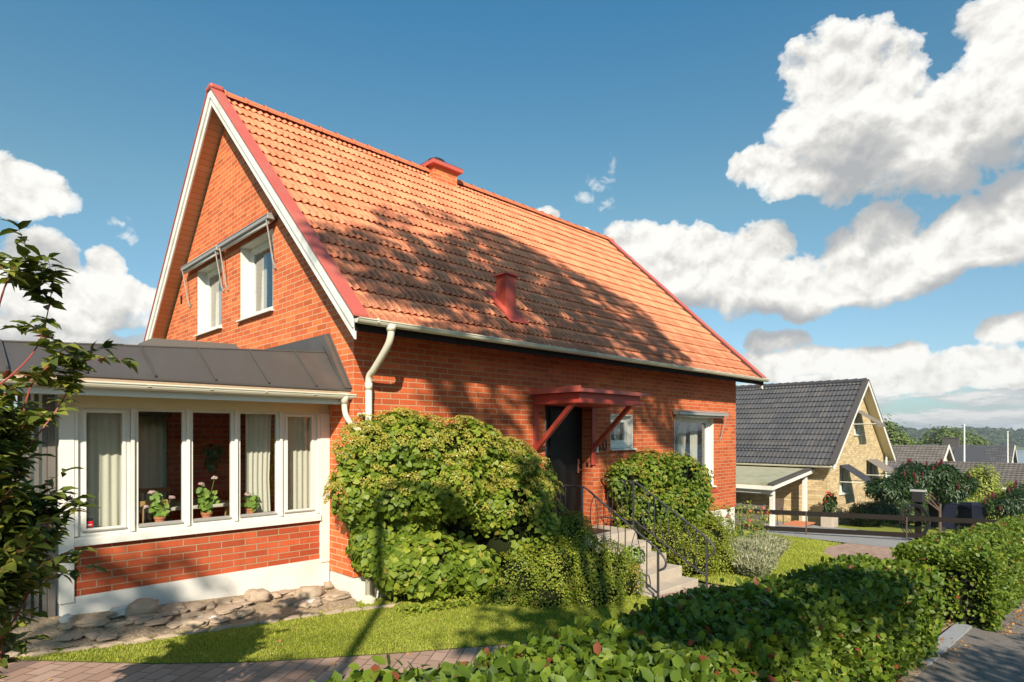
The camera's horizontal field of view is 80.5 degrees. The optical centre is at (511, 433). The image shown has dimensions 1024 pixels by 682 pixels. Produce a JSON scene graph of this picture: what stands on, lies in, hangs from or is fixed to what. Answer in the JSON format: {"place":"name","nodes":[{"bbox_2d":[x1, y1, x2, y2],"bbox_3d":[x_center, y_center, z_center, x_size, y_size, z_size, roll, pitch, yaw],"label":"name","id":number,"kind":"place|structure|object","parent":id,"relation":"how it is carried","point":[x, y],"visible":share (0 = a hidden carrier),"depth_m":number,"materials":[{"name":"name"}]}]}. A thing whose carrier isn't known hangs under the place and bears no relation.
{"place":"outdoors","nodes":[
{"label":"outdoors","id":0,"kind":"place"},
{"bbox_2d":[13,579,654,663],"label":"lawn","id":1,"kind":"structure","parent":0,"point":[312,656],"depth_m":5.82,"materials":[{"name":"plant"}]},
{"bbox_2d":[19,649,57,660],"bbox_3d":[-3.923,1.834,5.014,0.271,0.074,0.110,0,0,-37],"label":"edging stone","id":2,"kind":"object","parent":1,"relation":"on","point":[41,652],"visible":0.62,"depth_m":4.99,"materials":[{"name":"stone"}]},
{"bbox_2d":[58,645,93,653],"bbox_3d":[-3.724,1.852,5.152,0.274,0.063,0.107,0,0,-45],"label":"edging stone","id":3,"kind":"object","parent":1,"relation":"on","point":[71,649],"visible":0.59,"depth_m":5.15,"materials":[{"name":"stone"}]},
{"bbox_2d":[93,641,125,648],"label":"edging stone","id":4,"kind":"object","parent":1,"relation":"on","point":[108,644],"visible":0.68,"depth_m":5.28,"materials":[{"name":"stone"}]},
{"bbox_2d":[121,636,153,644],"bbox_3d":[-3.382,1.878,5.438,0.276,0.070,0.105,0,0,-45],"label":"edging stone","id":5,"kind":"object","parent":1,"relation":"on","point":[143,639],"visible":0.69,"depth_m":5.44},
{"bbox_2d":[152,633,183,639],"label":"edging stone","id":6,"kind":"object","parent":1,"relation":"on","point":[171,635],"visible":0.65,"depth_m":5.60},
{"bbox_2d":[1,587,356,651],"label":"stone bed soil","id":7,"kind":"structure","parent":1,"relation":"on","point":[48,626],"depth_m":5.77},
{"bbox_2d":[54,633,77,640],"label":"rock","id":8,"kind":"object","parent":7,"relation":"on","point":[68,637],"visible":0.97,"depth_m":5.29,"materials":[{"name":"stone"}]},
{"bbox_2d":[73,615,110,626],"bbox_3d":[-3.963,1.768,5.701,0.311,0.080,0.177,0,0,-45],"label":"rock","id":9,"kind":"object","parent":7,"relation":"on","point":[91,619],"visible":0.74,"depth_m":5.67,"materials":[{"name":"stone"}]},
{"bbox_2d":[84,632,100,640],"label":"rock","id":10,"kind":"object","parent":7,"relation":"on","point":[91,636],"visible":0.97,"depth_m":5.38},
{"bbox_2d":[80,621,110,627],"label":"rock","id":11,"kind":"object","parent":7,"relation":"on","point":[97,624],"visible":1,"depth_m":5.62,"materials":[{"name":"stone"}]},
{"bbox_2d":[90,611,121,618],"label":"rock","id":12,"kind":"object","parent":7,"relation":"on","point":[111,615],"visible":0.6,"depth_m":5.85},
{"bbox_2d":[110,605,127,613],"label":"rock","id":13,"kind":"object","parent":12,"relation":"on","point":[122,609],"visible":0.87,"depth_m":5.93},
{"bbox_2d":[96,632,117,641],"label":"rock","id":14,"kind":"object","parent":7,"relation":"on","point":[104,636],"visible":0.97,"depth_m":5.40,"materials":[{"name":"stone"}]},
{"bbox_2d":[104,620,134,627],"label":"rock","id":15,"kind":"object","parent":7,"relation":"on","point":[118,624],"visible":1,"depth_m":5.70,"materials":[{"name":"stone"}]},
{"bbox_2d":[125,598,160,616],"bbox_3d":[-3.698,1.748,6.053,0.327,0.184,0.205,0,0,-45],"label":"rock","id":16,"kind":"object","parent":7,"relation":"on","point":[142,606],"visible":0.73,"depth_m":6.00,"materials":[{"name":"stone"}]},
{"bbox_2d":[143,616,172,626],"bbox_3d":[-3.455,1.834,5.896,0.238,0.053,0.262,0,0,-21],"label":"rock","id":17,"kind":"object","parent":7,"relation":"on","point":[159,621],"visible":0.96,"depth_m":5.85,"materials":[{"name":"stone"}]},
{"bbox_2d":[178,620,205,627],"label":"rock","id":18,"kind":"object","parent":7,"relation":"on","point":[194,623],"visible":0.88,"depth_m":5.90,"materials":[{"name":"stone"}]},
{"bbox_2d":[184,602,207,611],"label":"rock","id":19,"kind":"object","parent":7,"relation":"on","point":[195,606],"visible":0.88,"depth_m":6.33,"materials":[{"name":"stone"}]},
{"bbox_2d":[208,616,230,623],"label":"rock","id":20,"kind":"object","parent":7,"relation":"on","point":[218,619],"visible":0.95,"depth_m":6.08,"materials":[{"name":"stone"}]},
{"bbox_2d":[214,605,242,612],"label":"rock","id":21,"kind":"object","parent":7,"relation":"on","point":[230,608],"visible":0.82,"depth_m":6.40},
{"bbox_2d":[243,588,269,603],"bbox_3d":[-2.861,1.845,6.816,0.287,0.187,0.235,0,0,-45],"label":"rock","id":22,"kind":"object","parent":7,"relation":"on","point":[258,596],"visible":0.75,"depth_m":6.76,"materials":[{"name":"stone"}]},
{"bbox_2d":[277,597,295,606],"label":"rock","id":23,"kind":"object","parent":7,"relation":"on","point":[285,602],"visible":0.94,"depth_m":6.79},
{"bbox_2d":[295,585,324,597],"bbox_3d":[-2.403,1.890,7.187,0.346,0.187,0.262,0,0,-11],"label":"rock","id":24,"kind":"object","parent":7,"relation":"on","point":[311,591],"visible":0.7,"depth_m":7.10,"materials":[{"name":"stone"}]},
{"bbox_2d":[327,591,350,600],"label":"rock","id":25,"kind":"object","parent":7,"relation":"on","point":[337,595],"visible":0.98,"depth_m":7.19,"materials":[{"name":"stone"}]},
{"bbox_2d":[393,592,496,615],"bbox_3d":[-0.561,2.053,7.396,1.867,0.254,0.372,0,0,-38],"label":"ground cover","id":26,"kind":"object","parent":1,"relation":"on","point":[429,605],"visible":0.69,"depth_m":7.16,"materials":[{"name":"green plant"}]},
{"bbox_2d":[322,405,568,601],"bbox_3d":[-0.477,0.927,7.843,3.696,2.532,1.373,0,0,-45],"label":"climbing hydrangea","id":27,"kind":"object","parent":1,"relation":"on","point":[415,487],"visible":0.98,"depth_m":7.24,"materials":[{"name":"green plant"}]},
{"bbox_2d":[477,510,647,610],"bbox_3d":[0.673,1.705,8.102,2.300,1.191,1.690,0,0,-45],"label":"leaved shrub","id":28,"kind":"object","parent":1,"relation":"on","point":[541,576],"visible":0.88,"depth_m":7.71,"materials":[{"name":"green plant"}]},
{"bbox_2d":[0,584,949,681],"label":"brick path","id":29,"kind":"structure","parent":0,"point":[316,670],"depth_m":4.85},
{"bbox_2d":[0,219,139,678],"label":"pointed leaf shrub","id":30,"kind":"object","parent":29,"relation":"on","point":[27,530],"visible":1,"depth_m":2.82,"materials":[{"name":"plant"}]},
{"bbox_2d":[47,601,1023,679],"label":"fallen leaves","id":31,"kind":"object","parent":29,"relation":"on","point":[1010,631],"visible":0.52,"depth_m":6.80,"materials":[{"name":"plant"}]},
{"bbox_2d":[0,0,1023,430],"label":"sky","id":32,"kind":"structure","parent":0,"point":[834,188],"materials":[{"name":"blue"}]},
{"bbox_2d":[14,447,1023,663],"bbox_3d":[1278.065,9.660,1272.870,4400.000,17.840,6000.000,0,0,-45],"label":"ground","id":33,"kind":"structure","parent":0,"point":[699,581],"depth_m":6.00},
{"bbox_2d":[3,394,54,621],"bbox_3d":[-5.213,0.780,4.596,0.091,2.300,2.960,0,0,33],"label":"slatted fence","id":34,"kind":"object","parent":33,"relation":"on","point":[47,601],"visible":0.23,"depth_m":5.75,"materials":[{"name":"grey wood"}]},
{"bbox_2d":[0,333,361,615],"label":"sunroom","id":35,"kind":"structure","parent":33,"relation":"on","point":[187,389],"depth_m":6.62,"materials":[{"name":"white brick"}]},
{"bbox_2d":[86,413,120,527],"bbox_3d":[-4.167,0.335,6.156,0.380,1.230,0.023,0,0,-45],"label":"curtain","id":36,"kind":"object","parent":35,"relation":"hanging from","point":[103,458],"visible":0.7,"depth_m":6.17,"materials":[{"name":"fabric"}]},
{"bbox_2d":[78,408,129,536],"bbox_3d":[-4.077,0.377,6.050,0.440,1.255,0.067,0,0,-45],"label":"window frame","id":37,"kind":"structure","parent":35,"relation":"in","point":[125,413],"depth_m":6.07,"materials":[{"name":"white paint"}]},
{"bbox_2d":[74,416,166,546],"bbox_3d":[-5.720,0.650,8.523,1.700,1.800,0.074,0,0,-45],"label":"curtain","id":38,"kind":"object","parent":35,"relation":"hanging from","point":[152,452],"visible":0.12,"depth_m":8.90,"materials":[{"name":"fabric"}]},
{"bbox_2d":[138,499,167,522],"bbox_3d":[-4.155,1.181,6.798,0.404,0.881,0.457,0,0,-45],"label":"spindle chair","id":39,"kind":"object","parent":35,"relation":"on","point":[142,503],"visible":0.06,"depth_m":6.63,"materials":[{"name":"brown wood"}]},
{"bbox_2d":[138,487,175,523],"bbox_3d":[-4.716,1.181,8.076,0.404,0.881,0.457,0,0,-45],"label":"spindle chair","id":40,"kind":"object","parent":35,"relation":"on","point":[160,489],"visible":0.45,"depth_m":8.17,"materials":[{"name":"brown wood"}]},
{"bbox_2d":[141,490,174,521],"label":"potted geranium","id":41,"kind":"object","parent":35,"relation":"on","point":[159,511],"visible":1,"depth_m":6.43,"materials":[{"name":"plant"}]},
{"bbox_2d":[135,409,185,530],"bbox_3d":[-3.719,0.377,6.403,0.485,1.255,0.067,0,0,-45],"label":"window frame","id":42,"kind":"structure","parent":35,"relation":"in","point":[176,523],"depth_m":6.46,"materials":[{"name":"white paint"}]},
{"bbox_2d":[94,498,228,527],"bbox_3d":[-4.381,1.255,7.596,1.500,0.730,0.900,0,0,-45],"label":"dining table","id":43,"kind":"object","parent":35,"relation":"on","point":[174,505],"visible":0.11,"depth_m":7.65,"materials":[{"name":"wood"}]},
{"bbox_2d":[194,476,219,517],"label":"potted geranium","id":44,"kind":"object","parent":35,"relation":"on","point":[207,500],"visible":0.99,"depth_m":6.78,"materials":[{"name":"plant"}]},
{"bbox_2d":[190,411,233,525],"bbox_3d":[-3.355,0.377,6.764,0.470,1.255,0.067,0,0,-45],"label":"window frame","id":45,"kind":"structure","parent":35,"relation":"in","point":[209,520],"depth_m":6.83,"materials":[{"name":"white paint"}]},
{"bbox_2d":[201,413,226,473],"bbox_3d":[-3.671,0.101,7.458,0.300,0.821,0.300,0,0,-45],"label":"hanging plant","id":46,"kind":"object","parent":35,"relation":"hanging from","point":[213,454],"visible":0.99,"depth_m":7.38,"materials":[{"name":"green plant"}]},
{"bbox_2d":[240,492,259,513],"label":"potted geranium","id":47,"kind":"object","parent":35,"relation":"on","point":[252,505],"visible":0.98,"depth_m":7.12,"materials":[{"name":"plant"}]},
{"bbox_2d":[246,414,270,513],"bbox_3d":[-3.046,0.335,7.278,0.312,1.230,0.025,0,0,-45],"label":"curtain","id":48,"kind":"object","parent":35,"relation":"hanging from","point":[258,432],"visible":0.82,"depth_m":7.29,"materials":[{"name":"fabric"}]},
{"bbox_2d":[238,412,278,520],"bbox_3d":[-2.989,0.377,7.126,0.490,1.255,0.067,0,0,-45],"label":"window frame","id":49,"kind":"structure","parent":35,"relation":"in","point":[275,513],"depth_m":7.20,"materials":[{"name":"white paint"}]},
{"bbox_2d":[288,417,309,509],"bbox_3d":[-2.727,0.335,7.580,0.430,1.230,0.022,0,0,-45],"label":"curtain","id":50,"kind":"object","parent":35,"relation":"hanging from","point":[298,462],"visible":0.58,"depth_m":7.63,"materials":[{"name":"fabric"}]},
{"bbox_2d":[282,413,316,516],"bbox_3d":[-2.631,0.377,7.479,0.445,1.255,0.067,0,0,-45],"label":"window frame","id":51,"kind":"structure","parent":35,"relation":"in","point":[313,417],"depth_m":7.54,"materials":[{"name":"white paint"}]},
{"bbox_2d":[143,83,769,603],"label":"brick house","id":52,"kind":"structure","parent":33,"relation":"on","point":[433,285],"depth_m":10.10,"materials":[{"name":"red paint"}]},
{"bbox_2d":[193,258,222,336],"bbox_3d":[-5.388,-2.427,10.932,0.280,1.244,1.340,0,0,-45],"label":"window frame","id":53,"kind":"structure","parent":52,"relation":"in","point":[208,276],"depth_m":11.33,"materials":[{"name":"white paint"}]},
{"bbox_2d":[218,276,221,324],"bbox_3d":[-5.509,-2.465,11.368,0.074,1.070,0.250,0,0,-45],"label":"curtain","id":54,"kind":"object","parent":52,"relation":"hanging from","point":[220,310],"visible":0.32,"depth_m":11.28,"materials":[{"name":"fabric"}]},
{"bbox_2d":[236,229,273,321],"bbox_3d":[-3.918,-2.422,9.446,0.280,1.234,1.340,0,0,-45],"label":"window frame","id":55,"kind":"structure","parent":52,"relation":"in","point":[249,251],"depth_m":9.86,"materials":[{"name":"white paint"}]},
{"bbox_2d":[261,250,267,309],"bbox_3d":[-4.050,-2.465,9.892,0.074,1.070,0.198,0,0,-45],"label":"curtain","id":56,"kind":"object","parent":52,"relation":"hanging from","point":[264,280],"visible":0.82,"depth_m":9.85,"materials":[{"name":"fabric"}]},
{"bbox_2d":[549,408,581,516],"bbox_3d":[0.949,0.580,10.383,0.800,2.020,0.112,0,0,-45],"label":"front door","id":57,"kind":"structure","parent":52,"relation":"in","point":[565,442],"depth_m":10.44,"materials":[{"name":"black paint"}]},
{"bbox_2d":[609,414,636,449],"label":"window frame","id":58,"kind":"structure","parent":52,"relation":"in","point":[627,442],"depth_m":11.42,"materials":[{"name":"white paint"}]},
{"bbox_2d":[603,447,715,546],"bbox_3d":[2.944,1.239,11.364,3.129,1.990,1.215,0,0,-45],"label":"climbing shrub","id":59,"kind":"object","parent":52,"relation":"attached to","point":[682,487],"visible":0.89,"depth_m":10.84,"materials":[{"name":"green plant"}]},
{"bbox_2d":[677,422,685,459],"bbox_3d":[3.770,0.385,13.420,0.382,1.430,0.074,0,0,-45],"label":"curtain","id":60,"kind":"object","parent":52,"relation":"hanging from","point":[681,436],"visible":0.47,"depth_m":13.38,"materials":[{"name":"fabric"}]},
{"bbox_2d":[690,423,697,460],"bbox_3d":[4.122,0.385,13.711,0.352,1.430,0.074,0,0,-45],"label":"curtain","id":61,"kind":"object","parent":52,"relation":"hanging from","point":[693,437],"visible":0.55,"depth_m":13.70,"materials":[{"name":"fabric"}]},
{"bbox_2d":[674,416,716,486],"bbox_3d":[3.923,0.418,13.142,1.790,1.574,0.230,0,0,-45],"label":"window frame","id":62,"kind":"structure","parent":52,"relation":"in","point":[708,422],"depth_m":13.70,"materials":[{"name":"white paint"}]},
{"bbox_2d":[310,553,948,681],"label":"clipped hedge","id":63,"kind":"object","parent":33,"relation":"on","point":[860,617],"visible":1,"depth_m":3.78,"materials":[{"name":"green plant"}]},
{"bbox_2d":[568,525,697,597],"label":"concrete steps","id":64,"kind":"structure","parent":33,"relation":"on","point":[672,578],"depth_m":9.43,"materials":[{"name":"grey concrete"}]},
{"bbox_2d":[553,483,666,598],"bbox_3d":[1.350,1.603,8.982,0.032,1.614,2.149,0,0,-45],"label":"stair railing","id":65,"kind":"object","parent":64,"relation":"on","point":[630,526],"visible":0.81,"depth_m":8.78,"materials":[{"name":"black metal"}]},
{"bbox_2d":[620,544,645,572],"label":"potted plant","id":66,"kind":"object","parent":64,"relation":"on","point":[635,556],"visible":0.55,"depth_m":8.73,"materials":[{"name":"green plant"}]},
{"bbox_2d":[600,479,714,587],"bbox_3d":[2.331,1.603,9.952,0.032,1.614,2.149,0,0,-45],"label":"stair railing","id":67,"kind":"object","parent":64,"relation":"on","point":[669,508],"visible":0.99,"depth_m":9.80,"materials":[{"name":"black metal"}]},
{"bbox_2d":[736,378,895,524],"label":"yellow brick house","id":68,"kind":"structure","parent":33,"relation":"on","point":[834,434],"depth_m":24.45,"materials":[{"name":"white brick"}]},
{"bbox_2d":[839,466,848,494],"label":"window frame","id":69,"kind":"structure","parent":68,"relation":"in","point":[844,490],"depth_m":23.78,"materials":[{"name":"white paint"}]},
{"bbox_2d":[854,413,861,435],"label":"window frame","id":70,"kind":"structure","parent":68,"relation":"in","point":[857,433],"depth_m":25.10,"materials":[{"name":"white paint"}]},
{"bbox_2d":[883,414,923,444],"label":"oak tree","id":71,"kind":"object","parent":33,"relation":"on","point":[895,437],"visible":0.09,"depth_m":92.34,"materials":[{"name":"green plant"}]},
{"bbox_2d":[883,445,954,470],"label":"bungalow","id":72,"kind":"object","parent":33,"relation":"on","point":[926,452],"visible":0.19,"depth_m":55.38,"materials":[{"name":"beige paint"}]},
{"bbox_2d":[917,620,975,664],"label":"kerb","id":73,"kind":"structure","parent":33,"relation":"on","point":[956,632],"depth_m":6.99,"materials":[{"name":"concrete"}]},
{"bbox_2d":[917,424,997,444],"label":"oak tree","id":74,"kind":"object","parent":33,"relation":"on","point":[971,440],"visible":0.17,"depth_m":108.76,"materials":[{"name":"green plant"}]},
{"bbox_2d":[895,460,1023,490],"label":"long roofed house","id":75,"kind":"structure","parent":33,"relation":"on","point":[1013,472],"depth_m":48.17,"materials":[{"name":"tile"}]},
{"bbox_2d":[912,437,1017,462],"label":"lakeside house","id":76,"kind":"structure","parent":33,"relation":"on","point":[986,453],"depth_m":85.96,"materials":[{"name":"white paint"}]},
{"bbox_2d":[667,529,840,586],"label":"side lawn","id":77,"kind":"structure","parent":0,"point":[772,570],"depth_m":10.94,"materials":[{"name":"plant"}]},
{"bbox_2d":[643,504,739,576],"bbox_3d":[3.380,1.923,10.896,2.738,1.161,1.430,0,0,-45],"label":"yellowish shrub","id":78,"kind":"object","parent":77,"relation":"on","point":[716,533],"visible":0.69,"depth_m":10.35,"materials":[{"name":"green plant"}]},
{"bbox_2d":[719,501,756,535],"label":"rose bush","id":79,"kind":"object","parent":77,"relation":"on","point":[728,508],"visible":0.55,"depth_m":13.26,"materials":[{"name":"green plant"}]},
{"bbox_2d":[723,520,755,537],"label":"rose bush","id":80,"kind":"object","parent":77,"relation":"on","point":[741,530],"visible":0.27,"depth_m":12.56,"materials":[{"name":"green plant"}]},
{"bbox_2d":[724,536,782,561],"bbox_3d":[4.371,2.221,11.071,1.061,0.678,1.062,0,0,-45],"label":"lavender","id":81,"kind":"object","parent":77,"relation":"on","point":[751,546],"visible":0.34,"depth_m":10.92,"materials":[{"name":"plant"}]},
{"bbox_2d":[728,551,779,577],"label":"lavender","id":82,"kind":"object","parent":77,"relation":"on","point":[756,565],"visible":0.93,"depth_m":10.26,"materials":[{"name":"plant"}]},
{"bbox_2d":[744,506,771,536],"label":"rose bush","id":83,"kind":"object","parent":77,"relation":"on","point":[760,519],"visible":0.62,"depth_m":13.86,"materials":[{"name":"green plant"}]},
{"bbox_2d":[737,536,785,560],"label":"lavender","id":84,"kind":"object","parent":77,"relation":"on","point":[769,542],"visible":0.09,"depth_m":11.67,"materials":[{"name":"plant"}]},
{"bbox_2d":[743,530,792,559],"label":"lavender","id":85,"kind":"object","parent":77,"relation":"on","point":[776,538],"visible":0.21,"depth_m":12.32,"materials":[{"name":"plant"}]},
{"bbox_2d":[737,520,914,547],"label":"gravel drive","id":86,"kind":"structure","parent":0,"point":[887,541],"depth_m":18.12,"materials":[{"name":"gravel"}]},
{"bbox_2d":[735,503,765,525],"bbox_3d":[7.867,2.820,20.831,0.090,0.860,1.700,0,0,-45],"label":"slat screen","id":87,"kind":"object","parent":86,"relation":"on","point":[754,516],"visible":0.24,"depth_m":20.54,"materials":[{"name":"grey wood"}]},
{"bbox_2d":[766,498,783,524],"bbox_3d":[9.385,2.804,21.700,0.708,0.922,0.560,0,0,-45],"label":"garden armchair","id":88,"kind":"object","parent":86,"relation":"on","point":[779,503],"visible":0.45,"depth_m":21.81,"materials":[{"name":"brown wood"}]},
{"bbox_2d":[736,465,814,525],"bbox_3d":[7.877,2.322,23.352,3.870,2.203,5.930,0,0,-45],"label":"carport","id":89,"kind":"object","parent":86,"relation":"on","point":[759,477],"visible":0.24,"depth_m":21.40,"materials":[{"name":"wood"}]},
{"bbox_2d":[780,520,815,526],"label":"patio","id":90,"kind":"structure","parent":86,"relation":"on","point":[797,523],"depth_m":21.78,"materials":[{"name":"ceramic"}]},
{"bbox_2d":[821,491,837,526],"bbox_3d":[11.412,2.719,21.722,0.692,1.288,0.554,0,0,-45],"label":"flower planter","id":91,"kind":"object","parent":86,"relation":"on","point":[830,503],"visible":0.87,"depth_m":21.60,"materials":[{"name":"concrete"}]},
{"bbox_2d":[735,508,998,540],"bbox_3d":[10.314,2.834,18.174,8.705,1.164,0.067,0,0,8],"label":"rail fence","id":92,"kind":"object","parent":86,"relation":"on","point":[806,530],"visible":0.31,"depth_m":18.17,"materials":[{"name":"black wood"}]},
{"bbox_2d":[899,489,929,538],"bbox_3d":[12.201,2.513,18.296,0.330,1.660,0.800,0,0,-45],"label":"charging post","id":93,"kind":"object","parent":86,"relation":"on","point":[918,497],"visible":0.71,"depth_m":18.19,"materials":[{"name":"black metal"}]},
{"bbox_2d":[823,543,895,559],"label":"patio","id":94,"kind":"structure","parent":0,"point":[879,552],"depth_m":14.96,"materials":[{"name":"brick"}]},
{"bbox_2d":[775,519,995,533],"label":"neighbour lawn","id":95,"kind":"structure","parent":0,"point":[893,528],"depth_m":22.43,"materials":[{"name":"plant"}]},
{"bbox_2d":[845,501,885,526],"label":"garden shrub","id":96,"kind":"object","parent":95,"relation":"on","point":[866,508],"visible":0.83,"depth_m":22.67,"materials":[{"name":"green plant"}]},
{"bbox_2d":[872,499,901,525],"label":"garden shrub","id":97,"kind":"object","parent":95,"relation":"on","point":[890,509],"visible":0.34,"depth_m":23.26,"materials":[{"name":"green plant"}]},
{"bbox_2d":[891,499,914,524],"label":"garden shrub","id":98,"kind":"object","parent":95,"relation":"on","point":[903,504],"visible":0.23,"depth_m":24.29,"materials":[{"name":"green plant"}]},
{"bbox_2d":[862,458,982,532],"bbox_3d":[14.158,2.215,21.015,3.957,2.713,1.596,0,0,-6],"label":"sumac tree","id":99,"kind":"object","parent":95,"relation":"on","point":[940,485],"visible":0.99,"depth_m":20.60,"materials":[{"name":"green plant"}]},
{"bbox_2d":[926,500,957,530],"bbox_3d":[16.072,3.070,22.639,0.908,1.117,0.645,0,0,-15],"label":"wheelie bin","id":100,"kind":"object","parent":95,"relation":"on","point":[948,510],"visible":0.6,"depth_m":22.42,"materials":[{"name":"black plastic"}]},
{"bbox_2d":[956,502,988,530],"bbox_3d":[17.061,3.111,22.492,0.908,1.117,0.645,0,0,-15],"label":"wheelie bin","id":101,"kind":"object","parent":95,"relation":"on","point":[972,510],"visible":0.63,"depth_m":22.29,"materials":[{"name":"black plastic"}]},
{"bbox_2d":[962,463,1005,518],"bbox_3d":[24.898,3.357,32.025,2.870,3.679,2.425,0,0,6],"label":"tall shrub","id":102,"kind":"object","parent":95,"relation":"on","point":[990,484],"visible":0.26,"depth_m":31.53,"materials":[{"name":"green plant"}]},
{"bbox_2d":[978,492,1013,519],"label":"garden shrub","id":103,"kind":"object","parent":95,"relation":"on","point":[989,516],"visible":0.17,"depth_m":29.16,"materials":[{"name":"green plant"}]},
{"bbox_2d":[978,479,1023,519],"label":"sumac tree","id":104,"kind":"object","parent":95,"relation":"on","point":[1015,496],"visible":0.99,"depth_m":21.99,"materials":[{"name":"green plant"}]},
{"bbox_2d":[878,664,929,681],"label":"verge","id":105,"kind":"structure","parent":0,"point":[916,672],"depth_m":5.64,"materials":[{"name":"soil"}]},
{"bbox_2d":[943,616,976,625],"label":"verge soil","id":106,"kind":"structure","parent":0,"point":[951,624],"depth_m":7.90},
{"bbox_2d":[889,514,1023,631],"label":"clipped hedge","id":107,"kind":"object","parent":106,"relation":"on","point":[981,565],"visible":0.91,"depth_m":7.81,"materials":[{"name":"green plant"}]},
{"bbox_2d":[912,598,1023,681],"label":"road","id":108,"kind":"structure","parent":0,"point":[997,657],"depth_m":6.22,"materials":[{"name":"asphalt"}]},
{"bbox_3d":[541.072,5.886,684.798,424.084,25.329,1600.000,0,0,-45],"label":"hills","id":109,"kind":"structure","parent":0,"visible":0},
{"bbox_2d":[892,426,1023,446],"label":"forest","id":110,"kind":"object","parent":109,"relation":"on","point":[999,436],"visible":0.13,"depth_m":713.54,"materials":[{"name":"green plant"}]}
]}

